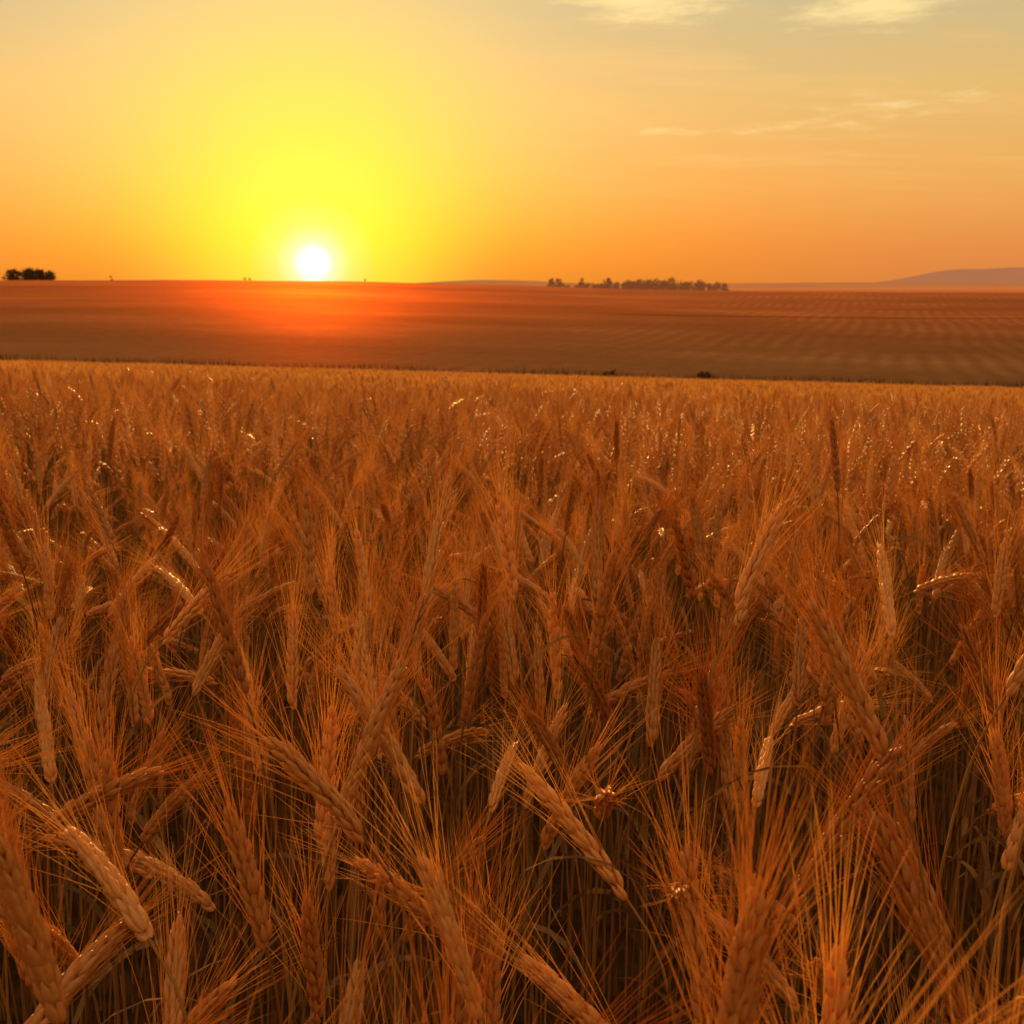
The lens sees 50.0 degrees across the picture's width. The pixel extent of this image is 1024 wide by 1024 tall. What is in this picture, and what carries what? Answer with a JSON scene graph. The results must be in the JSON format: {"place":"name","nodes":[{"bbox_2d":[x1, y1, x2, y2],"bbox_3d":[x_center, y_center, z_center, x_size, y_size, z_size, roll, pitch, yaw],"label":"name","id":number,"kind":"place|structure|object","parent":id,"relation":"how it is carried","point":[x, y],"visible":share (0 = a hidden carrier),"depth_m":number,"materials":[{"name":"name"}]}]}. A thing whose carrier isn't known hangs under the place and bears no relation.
{"place":"outdoors","nodes":[
{"label":"outdoors","id":0,"kind":"place"},
{"bbox_2d":[301,250,325,275],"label":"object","id":1,"kind":"object","parent":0,"point":[313,262],"visible":1,"depth_m":27631.51,"materials":[{"name":"white"}]},
{"bbox_2d":[0,359,1023,1023],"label":"wheat field","id":2,"kind":"structure","parent":0,"point":[910,465],"depth_m":1.80,"materials":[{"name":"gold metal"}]},
{"bbox_2d":[0,280,1023,1023],"bbox_3d":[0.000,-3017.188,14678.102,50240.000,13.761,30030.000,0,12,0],"label":"ground","id":3,"kind":"structure","parent":0,"point":[958,336],"depth_m":120.62,"materials":[{"name":"soil"}]},
{"bbox_2d":[1,267,55,279],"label":"tree clump","id":4,"kind":"object","parent":3,"relation":"on","point":[31,274],"visible":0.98,"depth_m":556.67,"materials":[{"name":"green plant"}]},
{"bbox_2d":[0,354,1023,387],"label":"grass verge","id":5,"kind":"object","parent":3,"relation":"on","point":[503,372],"depth_m":77.27,"materials":[{"name":"brown plant"}]},
{"bbox_2d":[600,368,617,376],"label":"shrub","id":6,"kind":"object","parent":5,"relation":"on","point":[606,373],"visible":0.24,"depth_m":76.58,"materials":[{"name":"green plant"}]},
{"bbox_2d":[697,371,711,378],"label":"shrub","id":7,"kind":"object","parent":5,"relation":"on","point":[699,375],"visible":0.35,"depth_m":77.08,"materials":[{"name":"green plant"}]},
{"bbox_2d":[547,277,728,290],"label":"distant treeline","id":8,"kind":"object","parent":3,"relation":"on","point":[655,285],"visible":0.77,"depth_m":1075.55,"materials":[{"name":"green plant"}]},
{"bbox_2d":[0,0,1023,283],"label":"sky","id":9,"kind":"structure","parent":0,"point":[398,141],"materials":[{"name":"orange"}]},
{"bbox_2d":[425,280,1023,287],"bbox_3d":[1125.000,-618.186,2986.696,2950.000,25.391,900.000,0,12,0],"label":"hill","id":10,"kind":"structure","parent":0,"point":[824,285],"depth_m":2725.48,"materials":[{"name":"brown"}]},
{"bbox_2d":[882,267,1023,282],"bbox_3d":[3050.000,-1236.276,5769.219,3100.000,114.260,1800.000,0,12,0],"label":"hill","id":11,"kind":"structure","parent":0,"point":[1006,275],"depth_m":5402.48,"materials":[{"name":"brown"}]}
]}

